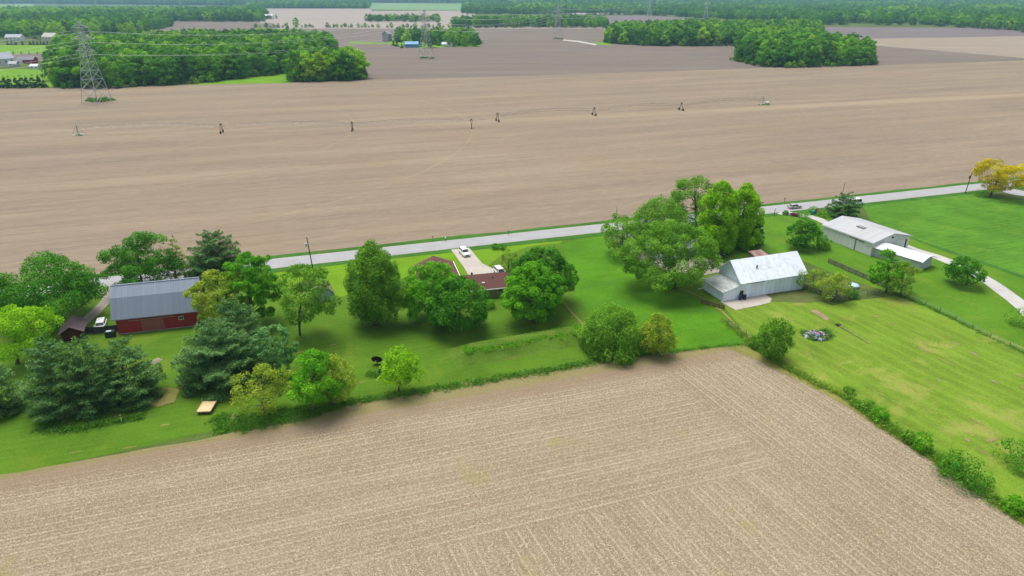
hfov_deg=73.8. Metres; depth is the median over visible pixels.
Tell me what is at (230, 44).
overhead wire
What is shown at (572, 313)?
bare strip
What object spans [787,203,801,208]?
silver sedan
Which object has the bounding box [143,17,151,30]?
woodland tree
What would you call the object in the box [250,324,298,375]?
poplar tree
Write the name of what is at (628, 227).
willow tree
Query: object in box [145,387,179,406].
dirt patch
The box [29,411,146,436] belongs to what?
pine foot weeds
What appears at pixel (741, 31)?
woodland tree
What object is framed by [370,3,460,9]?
green far field
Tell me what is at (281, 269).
road ditch
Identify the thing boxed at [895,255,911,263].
door
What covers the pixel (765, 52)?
woodland tree
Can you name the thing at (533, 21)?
woodland tree
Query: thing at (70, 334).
door
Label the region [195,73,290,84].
grass tongue
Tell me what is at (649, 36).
woodland tree
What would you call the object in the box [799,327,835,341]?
scrap heap weeds
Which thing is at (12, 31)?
woodland tree
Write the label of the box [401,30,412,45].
broadleaf tree
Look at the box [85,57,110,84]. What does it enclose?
woodland tree
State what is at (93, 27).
woodland tree
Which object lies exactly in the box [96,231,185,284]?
locust tree
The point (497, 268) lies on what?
white van
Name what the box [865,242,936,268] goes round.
white roofed shed
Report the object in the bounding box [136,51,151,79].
woodland tree
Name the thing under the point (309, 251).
utility pole
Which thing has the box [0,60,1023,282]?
bare field
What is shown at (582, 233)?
road shoulder
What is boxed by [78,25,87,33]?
woodland tree
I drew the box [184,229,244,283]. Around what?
pine tree
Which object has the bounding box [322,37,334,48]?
woodland tree
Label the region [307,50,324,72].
woodland tree
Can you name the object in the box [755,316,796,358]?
fence line tree
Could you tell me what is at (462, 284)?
maple tree
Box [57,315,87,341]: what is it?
garden shed
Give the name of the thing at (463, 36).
broadleaf tree
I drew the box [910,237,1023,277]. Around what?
crop edge
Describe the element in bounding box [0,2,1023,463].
ground
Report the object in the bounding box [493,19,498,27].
woodland tree
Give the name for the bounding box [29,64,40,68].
white shed
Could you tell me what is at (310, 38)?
woodland tree
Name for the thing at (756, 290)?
sliding door
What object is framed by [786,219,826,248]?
maple tree
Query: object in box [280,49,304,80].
woodland tree
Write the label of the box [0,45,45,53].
yard
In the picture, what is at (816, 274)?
fruit tree
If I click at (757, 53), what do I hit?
woodland tree
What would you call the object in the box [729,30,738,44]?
woodland tree
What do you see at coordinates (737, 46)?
woodland tree
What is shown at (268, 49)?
woodland tree
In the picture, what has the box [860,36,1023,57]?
field
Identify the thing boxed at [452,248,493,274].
house driveway
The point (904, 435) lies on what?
hedge bush
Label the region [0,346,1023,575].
stubble field
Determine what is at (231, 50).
woodland tree
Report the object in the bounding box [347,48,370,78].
woodland tree
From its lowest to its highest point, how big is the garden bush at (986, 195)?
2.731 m
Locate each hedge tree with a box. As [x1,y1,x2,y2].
[286,348,346,409]
[314,353,358,405]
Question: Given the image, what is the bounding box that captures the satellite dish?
[371,356,381,361]
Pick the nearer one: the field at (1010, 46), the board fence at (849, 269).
the board fence at (849, 269)
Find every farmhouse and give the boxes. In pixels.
[442,42,452,46]
[646,232,697,259]
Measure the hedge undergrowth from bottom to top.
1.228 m
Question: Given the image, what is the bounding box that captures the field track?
[563,39,596,44]
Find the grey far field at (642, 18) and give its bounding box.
[597,15,730,24]
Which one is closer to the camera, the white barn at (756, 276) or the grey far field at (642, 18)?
the white barn at (756, 276)
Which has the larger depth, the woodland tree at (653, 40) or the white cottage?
the white cottage
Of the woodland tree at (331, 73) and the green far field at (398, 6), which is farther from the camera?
the green far field at (398, 6)
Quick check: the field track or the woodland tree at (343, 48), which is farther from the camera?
the field track
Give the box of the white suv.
[458,246,470,256]
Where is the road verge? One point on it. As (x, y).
(501, 233)
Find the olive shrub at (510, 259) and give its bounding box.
[499,249,518,272]
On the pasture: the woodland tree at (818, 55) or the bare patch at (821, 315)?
the bare patch at (821, 315)
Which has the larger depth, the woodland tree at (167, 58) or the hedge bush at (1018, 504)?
the woodland tree at (167, 58)
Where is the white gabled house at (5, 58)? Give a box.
[0,52,14,66]
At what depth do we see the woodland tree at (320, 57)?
542.87 m
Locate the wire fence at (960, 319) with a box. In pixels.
[892,290,1023,349]
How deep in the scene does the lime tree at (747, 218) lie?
183.90 m
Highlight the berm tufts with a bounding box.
[460,324,583,353]
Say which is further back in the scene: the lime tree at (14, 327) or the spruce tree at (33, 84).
the spruce tree at (33, 84)
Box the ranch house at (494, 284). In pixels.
[414,256,512,298]
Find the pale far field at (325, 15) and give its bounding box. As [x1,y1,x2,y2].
[260,8,474,22]
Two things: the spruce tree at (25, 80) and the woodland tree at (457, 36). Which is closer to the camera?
the spruce tree at (25, 80)
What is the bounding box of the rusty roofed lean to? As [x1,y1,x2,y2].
[748,249,767,257]
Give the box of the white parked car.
[93,317,107,326]
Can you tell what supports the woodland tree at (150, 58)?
on the ground at (870, 290)
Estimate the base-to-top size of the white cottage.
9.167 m
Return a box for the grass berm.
[446,325,586,367]
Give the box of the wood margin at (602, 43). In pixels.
[592,42,610,44]
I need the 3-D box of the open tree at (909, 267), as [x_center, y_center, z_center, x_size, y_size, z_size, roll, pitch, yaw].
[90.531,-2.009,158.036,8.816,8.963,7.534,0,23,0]
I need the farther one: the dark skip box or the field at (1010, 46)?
the field at (1010, 46)
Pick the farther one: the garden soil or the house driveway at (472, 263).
the garden soil
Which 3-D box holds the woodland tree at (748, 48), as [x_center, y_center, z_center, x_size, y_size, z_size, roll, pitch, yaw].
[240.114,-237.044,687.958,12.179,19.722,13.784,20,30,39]
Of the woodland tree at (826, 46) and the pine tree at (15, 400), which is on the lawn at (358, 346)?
the pine tree at (15, 400)
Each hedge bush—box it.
[749,334,760,347]
[843,386,856,394]
[855,398,878,410]
[869,406,890,423]
[901,430,916,443]
[910,431,933,453]
[930,449,997,496]
[933,447,964,475]
[990,437,1023,475]
[1000,494,1023,516]
[1003,307,1023,327]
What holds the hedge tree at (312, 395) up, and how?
on the lawn at (358, 346)
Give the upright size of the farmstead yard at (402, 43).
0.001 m
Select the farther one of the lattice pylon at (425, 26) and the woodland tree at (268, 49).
the lattice pylon at (425, 26)
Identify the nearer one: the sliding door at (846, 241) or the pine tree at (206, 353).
the pine tree at (206, 353)
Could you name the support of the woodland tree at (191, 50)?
on the ground at (870, 290)
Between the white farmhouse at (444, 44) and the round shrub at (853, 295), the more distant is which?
the white farmhouse at (444, 44)
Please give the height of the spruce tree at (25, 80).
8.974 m
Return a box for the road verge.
[11,177,1021,285]
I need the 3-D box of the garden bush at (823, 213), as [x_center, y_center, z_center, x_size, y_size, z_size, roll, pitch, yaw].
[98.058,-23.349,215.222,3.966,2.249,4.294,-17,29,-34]
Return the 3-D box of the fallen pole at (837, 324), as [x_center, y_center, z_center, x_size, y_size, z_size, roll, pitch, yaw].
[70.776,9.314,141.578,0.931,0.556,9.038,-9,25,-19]
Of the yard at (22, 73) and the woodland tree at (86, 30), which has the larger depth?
the woodland tree at (86, 30)
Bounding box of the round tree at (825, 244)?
[816,238,832,249]
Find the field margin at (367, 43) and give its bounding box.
[350,41,387,43]
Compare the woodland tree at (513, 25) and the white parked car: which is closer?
the white parked car
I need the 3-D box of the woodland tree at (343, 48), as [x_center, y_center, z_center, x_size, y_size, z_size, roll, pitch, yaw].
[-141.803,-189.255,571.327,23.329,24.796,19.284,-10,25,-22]
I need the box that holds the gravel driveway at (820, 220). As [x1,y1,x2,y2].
[777,211,828,223]
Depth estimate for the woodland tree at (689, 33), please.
904.03 m
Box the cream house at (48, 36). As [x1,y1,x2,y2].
[41,33,56,40]
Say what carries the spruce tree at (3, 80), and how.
on the yard at (22, 73)
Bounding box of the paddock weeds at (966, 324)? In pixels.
[802,288,1023,352]
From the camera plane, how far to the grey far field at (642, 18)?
1891.51 m
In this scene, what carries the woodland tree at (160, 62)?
on the ground at (870, 290)
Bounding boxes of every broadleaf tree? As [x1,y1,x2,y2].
[218,251,283,325]
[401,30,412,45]
[411,30,422,45]
[424,32,436,46]
[460,32,469,45]
[576,301,644,366]
[1017,22,1023,31]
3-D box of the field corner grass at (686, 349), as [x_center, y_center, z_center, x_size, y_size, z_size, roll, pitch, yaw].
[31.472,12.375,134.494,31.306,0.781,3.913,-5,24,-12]
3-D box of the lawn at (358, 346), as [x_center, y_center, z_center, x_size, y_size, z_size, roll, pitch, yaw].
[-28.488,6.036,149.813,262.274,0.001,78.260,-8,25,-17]
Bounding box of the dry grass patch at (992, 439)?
[984,437,999,441]
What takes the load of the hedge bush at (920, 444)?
on the pasture
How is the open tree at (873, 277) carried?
on the ground at (870, 290)
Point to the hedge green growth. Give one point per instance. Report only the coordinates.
(934, 452)
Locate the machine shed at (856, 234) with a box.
[822,216,912,255]
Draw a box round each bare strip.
[562,299,583,325]
[685,290,743,331]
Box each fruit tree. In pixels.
[795,266,835,289]
[815,271,854,300]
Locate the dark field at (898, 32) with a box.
[825,27,1023,38]
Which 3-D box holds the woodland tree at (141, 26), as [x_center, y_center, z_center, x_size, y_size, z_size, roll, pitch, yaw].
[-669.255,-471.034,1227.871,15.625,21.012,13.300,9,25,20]
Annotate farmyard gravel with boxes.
[608,234,723,274]
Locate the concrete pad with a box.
[720,294,771,309]
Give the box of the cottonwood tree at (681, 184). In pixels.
[669,175,713,227]
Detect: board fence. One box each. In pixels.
[701,299,724,308]
[803,284,854,300]
[828,258,891,289]
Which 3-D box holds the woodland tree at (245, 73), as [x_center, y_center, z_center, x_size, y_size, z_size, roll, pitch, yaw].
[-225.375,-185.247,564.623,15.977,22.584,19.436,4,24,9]
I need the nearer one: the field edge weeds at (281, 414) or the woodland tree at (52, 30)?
the field edge weeds at (281, 414)
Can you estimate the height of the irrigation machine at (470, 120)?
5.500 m
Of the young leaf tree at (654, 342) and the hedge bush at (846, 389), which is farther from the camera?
the young leaf tree at (654, 342)
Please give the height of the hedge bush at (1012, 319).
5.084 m
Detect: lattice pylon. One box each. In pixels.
[71,21,112,103]
[418,9,433,58]
[552,4,562,38]
[646,0,652,16]
[703,1,709,18]
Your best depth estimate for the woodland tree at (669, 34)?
907.62 m
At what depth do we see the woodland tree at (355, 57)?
559.77 m
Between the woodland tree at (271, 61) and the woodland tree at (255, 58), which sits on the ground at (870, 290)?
the woodland tree at (255, 58)
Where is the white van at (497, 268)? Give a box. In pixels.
[493,265,504,272]
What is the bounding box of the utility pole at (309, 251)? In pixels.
[305,237,312,267]
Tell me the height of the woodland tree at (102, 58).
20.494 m
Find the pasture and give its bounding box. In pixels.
[723,296,1023,516]
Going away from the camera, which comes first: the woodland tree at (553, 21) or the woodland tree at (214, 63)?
the woodland tree at (214, 63)
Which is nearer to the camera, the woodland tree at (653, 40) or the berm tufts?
the berm tufts
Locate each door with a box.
[68,332,77,339]
[140,318,164,330]
[751,282,762,296]
[774,280,783,292]
[840,235,855,249]
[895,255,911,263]
[896,239,905,246]
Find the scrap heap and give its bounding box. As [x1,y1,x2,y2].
[802,329,829,341]
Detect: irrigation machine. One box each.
[71,118,488,135]
[493,97,765,121]
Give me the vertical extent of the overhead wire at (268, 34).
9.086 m
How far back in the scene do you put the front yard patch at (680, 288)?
163.78 m
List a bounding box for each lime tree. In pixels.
[0,304,64,364]
[697,179,739,253]
[735,182,765,250]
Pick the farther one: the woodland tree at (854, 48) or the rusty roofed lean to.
the woodland tree at (854, 48)
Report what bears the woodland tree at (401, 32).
on the farmstead yard at (402, 43)
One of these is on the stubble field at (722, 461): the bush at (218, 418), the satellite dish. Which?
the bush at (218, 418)
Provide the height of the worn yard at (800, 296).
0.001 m
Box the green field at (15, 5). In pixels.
[0,4,33,7]
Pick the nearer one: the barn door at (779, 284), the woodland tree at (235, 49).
the barn door at (779, 284)
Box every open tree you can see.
[867,248,907,293]
[883,260,923,295]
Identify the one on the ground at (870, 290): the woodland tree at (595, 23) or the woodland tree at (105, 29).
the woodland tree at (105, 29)
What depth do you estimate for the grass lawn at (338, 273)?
177.90 m
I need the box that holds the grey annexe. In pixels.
[7,61,19,66]
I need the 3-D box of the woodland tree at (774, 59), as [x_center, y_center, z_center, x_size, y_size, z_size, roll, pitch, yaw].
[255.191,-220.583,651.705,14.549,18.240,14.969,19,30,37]
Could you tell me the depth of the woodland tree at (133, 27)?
1173.40 m
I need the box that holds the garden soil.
[12,53,42,60]
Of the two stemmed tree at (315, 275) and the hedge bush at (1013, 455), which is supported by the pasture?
the hedge bush at (1013, 455)
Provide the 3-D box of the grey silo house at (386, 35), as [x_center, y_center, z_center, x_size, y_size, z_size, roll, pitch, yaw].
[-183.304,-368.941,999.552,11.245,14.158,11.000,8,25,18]
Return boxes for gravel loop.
[907,245,1023,315]
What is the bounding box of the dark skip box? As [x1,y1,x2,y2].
[104,329,115,337]
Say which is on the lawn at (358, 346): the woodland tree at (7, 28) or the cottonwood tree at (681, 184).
the cottonwood tree at (681, 184)
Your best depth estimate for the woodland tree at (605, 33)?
968.05 m
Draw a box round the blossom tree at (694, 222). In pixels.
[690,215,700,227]
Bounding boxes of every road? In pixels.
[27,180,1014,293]
[1000,187,1023,195]
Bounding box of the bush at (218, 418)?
[203,410,257,434]
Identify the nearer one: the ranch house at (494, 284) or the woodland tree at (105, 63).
the ranch house at (494, 284)
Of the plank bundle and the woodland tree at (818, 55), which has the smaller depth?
the plank bundle
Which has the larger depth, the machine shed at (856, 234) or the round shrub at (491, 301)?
the machine shed at (856, 234)
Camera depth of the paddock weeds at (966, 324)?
150.31 m
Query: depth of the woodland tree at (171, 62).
525.50 m
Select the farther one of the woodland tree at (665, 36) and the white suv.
the woodland tree at (665, 36)
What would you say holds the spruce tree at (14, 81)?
on the yard at (22, 73)
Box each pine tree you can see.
[0,363,27,417]
[16,331,93,422]
[60,333,124,420]
[88,335,166,410]
[170,317,265,402]
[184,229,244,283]
[208,292,270,365]
[823,191,861,217]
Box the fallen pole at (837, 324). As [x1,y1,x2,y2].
[835,323,868,343]
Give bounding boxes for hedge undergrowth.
[719,318,1023,524]
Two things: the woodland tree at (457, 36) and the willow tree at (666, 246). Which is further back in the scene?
the woodland tree at (457, 36)
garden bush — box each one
[36,324,60,335]
[798,212,811,218]
[814,210,829,217]
[973,189,989,196]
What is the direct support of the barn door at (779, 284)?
in the white barn at (756, 276)
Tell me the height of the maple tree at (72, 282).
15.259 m
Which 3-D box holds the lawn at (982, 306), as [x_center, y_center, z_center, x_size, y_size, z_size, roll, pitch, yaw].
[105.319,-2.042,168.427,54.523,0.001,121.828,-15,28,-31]
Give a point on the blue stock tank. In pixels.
(855, 285)
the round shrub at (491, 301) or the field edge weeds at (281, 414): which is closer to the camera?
the field edge weeds at (281, 414)
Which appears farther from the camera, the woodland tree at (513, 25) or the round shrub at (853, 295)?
the woodland tree at (513, 25)
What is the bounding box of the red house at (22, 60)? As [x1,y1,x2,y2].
[16,57,38,63]
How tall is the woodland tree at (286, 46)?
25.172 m
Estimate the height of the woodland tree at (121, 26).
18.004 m
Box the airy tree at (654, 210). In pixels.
[630,194,690,240]
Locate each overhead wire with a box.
[82,15,418,34]
[93,15,429,34]
[101,22,429,44]
[131,29,430,55]
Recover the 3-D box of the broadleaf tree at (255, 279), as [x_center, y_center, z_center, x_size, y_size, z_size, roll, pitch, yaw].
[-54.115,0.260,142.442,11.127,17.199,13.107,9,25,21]
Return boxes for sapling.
[376,344,426,391]
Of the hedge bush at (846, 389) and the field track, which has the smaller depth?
the hedge bush at (846, 389)
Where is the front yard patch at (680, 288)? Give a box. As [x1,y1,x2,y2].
[650,275,699,293]
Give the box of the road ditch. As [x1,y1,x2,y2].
[8,187,1023,301]
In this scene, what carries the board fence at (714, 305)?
on the lawn at (358, 346)
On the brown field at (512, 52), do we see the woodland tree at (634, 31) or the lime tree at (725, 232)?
the woodland tree at (634, 31)
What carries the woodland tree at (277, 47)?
on the ground at (870, 290)
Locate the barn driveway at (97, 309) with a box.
[83,286,109,324]
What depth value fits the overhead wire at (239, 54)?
518.93 m
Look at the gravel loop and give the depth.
163.24 m
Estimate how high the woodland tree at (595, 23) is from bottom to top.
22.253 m
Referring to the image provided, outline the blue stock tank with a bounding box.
[847,282,858,288]
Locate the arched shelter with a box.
[298,280,334,303]
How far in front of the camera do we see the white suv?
183.21 m
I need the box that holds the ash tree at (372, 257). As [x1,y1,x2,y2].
[343,239,410,325]
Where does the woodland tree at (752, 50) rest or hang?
on the brown field at (512, 52)
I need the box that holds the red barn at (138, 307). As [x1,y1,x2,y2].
[110,277,206,334]
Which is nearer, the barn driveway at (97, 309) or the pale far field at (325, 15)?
the barn driveway at (97, 309)
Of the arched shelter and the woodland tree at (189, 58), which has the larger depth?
the woodland tree at (189, 58)
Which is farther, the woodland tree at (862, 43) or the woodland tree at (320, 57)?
the woodland tree at (862, 43)
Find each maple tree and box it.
[0,250,109,324]
[401,261,464,322]
[424,275,489,332]
[500,261,568,322]
[508,246,578,299]
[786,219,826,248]
[942,256,987,284]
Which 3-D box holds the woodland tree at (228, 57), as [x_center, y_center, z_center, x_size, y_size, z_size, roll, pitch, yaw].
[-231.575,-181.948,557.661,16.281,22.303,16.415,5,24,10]
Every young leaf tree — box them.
[182,269,248,327]
[639,312,679,354]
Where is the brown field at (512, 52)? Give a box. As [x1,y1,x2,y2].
[242,28,1023,79]
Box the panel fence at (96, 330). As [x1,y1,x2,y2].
[85,325,117,333]
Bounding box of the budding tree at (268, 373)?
[229,363,295,415]
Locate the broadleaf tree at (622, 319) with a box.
[576,301,644,366]
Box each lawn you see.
[0,222,765,473]
[749,214,1023,346]
[862,193,1023,274]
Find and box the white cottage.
[4,34,25,40]
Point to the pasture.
(891, 368)
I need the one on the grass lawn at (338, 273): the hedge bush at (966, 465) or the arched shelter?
the arched shelter
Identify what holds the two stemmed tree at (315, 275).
on the lawn at (358, 346)
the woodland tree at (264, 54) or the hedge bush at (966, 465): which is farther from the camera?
the woodland tree at (264, 54)
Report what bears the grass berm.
on the lawn at (358, 346)
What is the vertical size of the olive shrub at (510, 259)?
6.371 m
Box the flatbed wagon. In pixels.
[196,400,216,413]
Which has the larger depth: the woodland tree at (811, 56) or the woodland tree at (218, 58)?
the woodland tree at (811, 56)
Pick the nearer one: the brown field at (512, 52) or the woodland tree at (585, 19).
the brown field at (512, 52)
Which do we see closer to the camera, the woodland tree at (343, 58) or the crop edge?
the crop edge
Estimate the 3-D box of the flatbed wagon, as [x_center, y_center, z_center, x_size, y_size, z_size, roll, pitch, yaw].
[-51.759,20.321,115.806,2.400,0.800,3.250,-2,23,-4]
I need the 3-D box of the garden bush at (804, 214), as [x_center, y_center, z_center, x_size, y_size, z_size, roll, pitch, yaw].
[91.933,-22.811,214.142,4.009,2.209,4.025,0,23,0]
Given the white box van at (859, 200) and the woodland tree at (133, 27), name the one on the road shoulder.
the white box van at (859, 200)
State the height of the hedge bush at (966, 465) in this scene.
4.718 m
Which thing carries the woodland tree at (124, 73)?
on the bare field at (267, 188)
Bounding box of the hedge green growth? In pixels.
[745,342,1023,523]
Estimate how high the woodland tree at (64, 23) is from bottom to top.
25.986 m
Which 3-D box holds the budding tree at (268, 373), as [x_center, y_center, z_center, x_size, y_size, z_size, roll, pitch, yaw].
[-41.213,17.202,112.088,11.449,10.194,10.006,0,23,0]
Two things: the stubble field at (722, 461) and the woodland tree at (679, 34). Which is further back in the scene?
the woodland tree at (679, 34)
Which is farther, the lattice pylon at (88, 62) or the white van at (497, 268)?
the lattice pylon at (88, 62)
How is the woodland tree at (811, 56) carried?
on the brown field at (512, 52)
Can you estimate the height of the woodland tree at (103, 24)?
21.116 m
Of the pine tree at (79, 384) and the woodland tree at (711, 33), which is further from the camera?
the woodland tree at (711, 33)
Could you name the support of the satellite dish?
on the lawn at (358, 346)
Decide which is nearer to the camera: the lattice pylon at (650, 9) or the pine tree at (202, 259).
the pine tree at (202, 259)
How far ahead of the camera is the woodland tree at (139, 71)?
519.62 m
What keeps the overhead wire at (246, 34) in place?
hanging from the lattice pylon at (88, 62)
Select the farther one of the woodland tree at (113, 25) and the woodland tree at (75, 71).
the woodland tree at (113, 25)
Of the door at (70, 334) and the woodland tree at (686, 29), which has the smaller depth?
the door at (70, 334)
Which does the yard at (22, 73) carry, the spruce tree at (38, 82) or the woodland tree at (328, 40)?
the spruce tree at (38, 82)
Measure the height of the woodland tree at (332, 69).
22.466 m
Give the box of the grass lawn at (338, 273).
[273,240,561,299]
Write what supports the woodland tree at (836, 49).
on the brown field at (512, 52)
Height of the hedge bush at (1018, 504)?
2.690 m
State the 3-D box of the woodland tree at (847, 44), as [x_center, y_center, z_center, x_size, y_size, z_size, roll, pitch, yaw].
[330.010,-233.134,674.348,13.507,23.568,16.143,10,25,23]
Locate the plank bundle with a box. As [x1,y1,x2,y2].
[152,358,162,364]
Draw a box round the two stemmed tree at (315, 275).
[276,262,341,335]
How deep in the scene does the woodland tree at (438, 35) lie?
915.89 m
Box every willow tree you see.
[600,212,642,249]
[611,218,721,292]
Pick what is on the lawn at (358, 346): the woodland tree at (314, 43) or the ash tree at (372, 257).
the ash tree at (372, 257)
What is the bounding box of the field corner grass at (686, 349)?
[603,342,744,362]
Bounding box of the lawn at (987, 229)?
[862,193,1023,274]
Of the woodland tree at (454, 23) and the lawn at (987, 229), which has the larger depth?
the woodland tree at (454, 23)
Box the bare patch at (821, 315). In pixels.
[811,310,828,319]
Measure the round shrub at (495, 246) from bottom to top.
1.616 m
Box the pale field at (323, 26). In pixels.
[273,23,604,28]
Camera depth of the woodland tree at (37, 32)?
1041.30 m
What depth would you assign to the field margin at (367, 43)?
955.99 m
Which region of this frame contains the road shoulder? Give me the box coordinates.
[28,179,1018,291]
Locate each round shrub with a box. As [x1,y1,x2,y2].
[486,299,494,308]
[491,243,498,248]
[498,243,506,249]
[844,289,859,298]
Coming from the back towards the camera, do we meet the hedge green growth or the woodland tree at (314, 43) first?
the woodland tree at (314, 43)
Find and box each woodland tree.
[4,23,15,33]
[9,24,18,33]
[14,21,27,36]
[18,23,30,35]
[29,25,41,38]
[45,22,55,32]
[51,54,76,84]
[51,54,77,83]
[57,54,81,85]
[61,21,71,33]
[71,54,99,84]
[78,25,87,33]
[85,54,108,86]
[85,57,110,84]
[89,24,101,34]
[99,59,120,86]
[100,57,116,65]
[101,23,109,34]
[102,25,110,33]
[103,57,121,84]
[111,23,119,32]
[115,57,129,83]
[116,56,138,85]
[118,24,124,32]
[125,51,157,85]
[126,21,135,30]
[126,56,146,84]
[136,20,143,30]
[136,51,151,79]
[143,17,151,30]
[144,50,169,80]
[147,55,168,82]
[149,57,173,84]
[161,58,184,84]
[163,56,176,76]
[174,51,196,82]
[181,49,197,76]
[184,48,204,78]
[194,52,221,79]
[196,49,222,80]
[214,47,235,74]
[218,51,239,78]
[222,48,246,75]
[231,50,251,77]
[232,46,245,64]
[241,44,266,74]
[260,47,273,70]
[260,51,278,74]
[262,47,278,70]
[268,44,287,72]
[278,42,295,70]
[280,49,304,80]
[290,53,316,80]
[293,52,309,77]
[305,37,318,48]
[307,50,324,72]
[307,51,330,80]
[310,39,320,47]
[315,48,331,72]
[319,55,333,79]
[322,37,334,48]
[326,34,338,50]
[326,50,345,79]
[326,51,345,79]
[334,47,352,62]
[334,50,353,80]
[340,52,355,79]
[341,50,359,74]
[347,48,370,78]
[393,29,402,39]
[398,28,403,41]
[435,33,441,44]
[452,17,459,27]
[454,33,460,45]
[459,17,464,26]
[463,16,470,26]
[474,17,480,27]
[482,16,490,27]
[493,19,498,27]
[510,18,516,27]
[530,16,536,26]
[536,17,541,26]
[551,17,557,27]
[562,19,567,27]
[582,17,589,27]
[591,16,597,27]
[603,27,611,41]
[609,25,621,43]
[617,30,629,43]
[626,26,637,43]
[634,30,643,44]
[644,30,655,44]
[650,28,660,45]
[658,29,671,44]
[660,31,669,45]
[674,31,683,44]
[680,26,691,44]
[681,29,694,45]
[690,31,698,45]
[697,27,712,45]
[706,30,714,45]
[713,30,721,44]
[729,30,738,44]
[732,27,745,44]
[733,39,743,57]
[735,43,747,60]
[743,43,754,61]
[745,44,758,60]
[755,43,765,64]
[756,45,772,65]
[759,42,772,61]
[769,39,781,58]
[771,47,785,66]
[778,43,796,63]
[798,42,814,66]
[804,46,816,65]
[806,44,822,66]
[812,45,824,63]
[818,40,838,63]
[824,41,838,64]
[838,41,852,62]
[838,45,852,65]
[840,40,860,61]
[846,45,862,65]
[854,39,870,62]
[858,41,875,62]
[858,41,877,62]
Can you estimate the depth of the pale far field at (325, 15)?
2244.11 m
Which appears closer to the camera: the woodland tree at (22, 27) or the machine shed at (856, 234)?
the machine shed at (856, 234)
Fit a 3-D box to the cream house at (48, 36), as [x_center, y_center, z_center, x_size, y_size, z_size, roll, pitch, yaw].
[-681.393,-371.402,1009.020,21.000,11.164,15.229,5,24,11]
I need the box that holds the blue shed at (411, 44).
[404,41,418,47]
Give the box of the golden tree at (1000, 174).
[972,158,1023,196]
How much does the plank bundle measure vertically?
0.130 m
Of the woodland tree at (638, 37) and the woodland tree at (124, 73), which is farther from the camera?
the woodland tree at (638, 37)
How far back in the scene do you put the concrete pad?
155.85 m
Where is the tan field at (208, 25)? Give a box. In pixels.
[139,21,277,33]
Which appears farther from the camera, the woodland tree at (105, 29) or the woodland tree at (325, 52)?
the woodland tree at (105, 29)
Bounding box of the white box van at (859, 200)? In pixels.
[848,197,863,203]
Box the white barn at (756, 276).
[700,251,807,300]
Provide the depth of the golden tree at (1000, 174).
233.44 m
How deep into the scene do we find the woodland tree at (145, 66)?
518.07 m
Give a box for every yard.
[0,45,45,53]
[0,69,55,87]
[387,40,479,47]
[766,290,832,302]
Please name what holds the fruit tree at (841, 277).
on the ground at (870, 290)
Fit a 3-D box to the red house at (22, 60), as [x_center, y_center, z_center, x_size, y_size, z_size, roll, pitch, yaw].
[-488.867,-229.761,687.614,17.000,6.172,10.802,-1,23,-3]
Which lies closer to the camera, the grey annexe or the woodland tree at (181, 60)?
the woodland tree at (181, 60)
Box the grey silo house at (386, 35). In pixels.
[382,31,391,40]
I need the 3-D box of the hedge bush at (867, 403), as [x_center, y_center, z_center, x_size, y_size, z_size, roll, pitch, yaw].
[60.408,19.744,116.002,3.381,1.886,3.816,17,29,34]
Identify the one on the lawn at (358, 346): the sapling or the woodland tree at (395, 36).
the sapling
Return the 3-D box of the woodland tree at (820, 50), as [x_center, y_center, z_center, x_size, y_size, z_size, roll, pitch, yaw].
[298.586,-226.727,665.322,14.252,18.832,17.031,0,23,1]
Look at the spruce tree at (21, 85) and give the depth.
506.16 m
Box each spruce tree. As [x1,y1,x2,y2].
[1,76,7,87]
[5,75,16,87]
[13,76,18,87]
[16,75,25,87]
[23,76,30,87]
[29,75,36,87]
[36,74,43,87]
[751,217,765,245]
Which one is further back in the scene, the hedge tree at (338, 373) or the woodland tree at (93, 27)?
the woodland tree at (93, 27)
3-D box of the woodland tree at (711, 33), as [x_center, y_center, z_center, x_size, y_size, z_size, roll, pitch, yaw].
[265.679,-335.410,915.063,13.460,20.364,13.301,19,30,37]
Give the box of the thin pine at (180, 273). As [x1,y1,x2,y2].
[166,235,190,278]
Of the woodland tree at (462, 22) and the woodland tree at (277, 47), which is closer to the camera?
the woodland tree at (277, 47)
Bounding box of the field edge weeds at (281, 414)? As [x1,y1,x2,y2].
[211,357,603,435]
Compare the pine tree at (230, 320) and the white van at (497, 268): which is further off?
the white van at (497, 268)
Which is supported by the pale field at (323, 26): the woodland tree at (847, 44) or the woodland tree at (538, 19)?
the woodland tree at (538, 19)

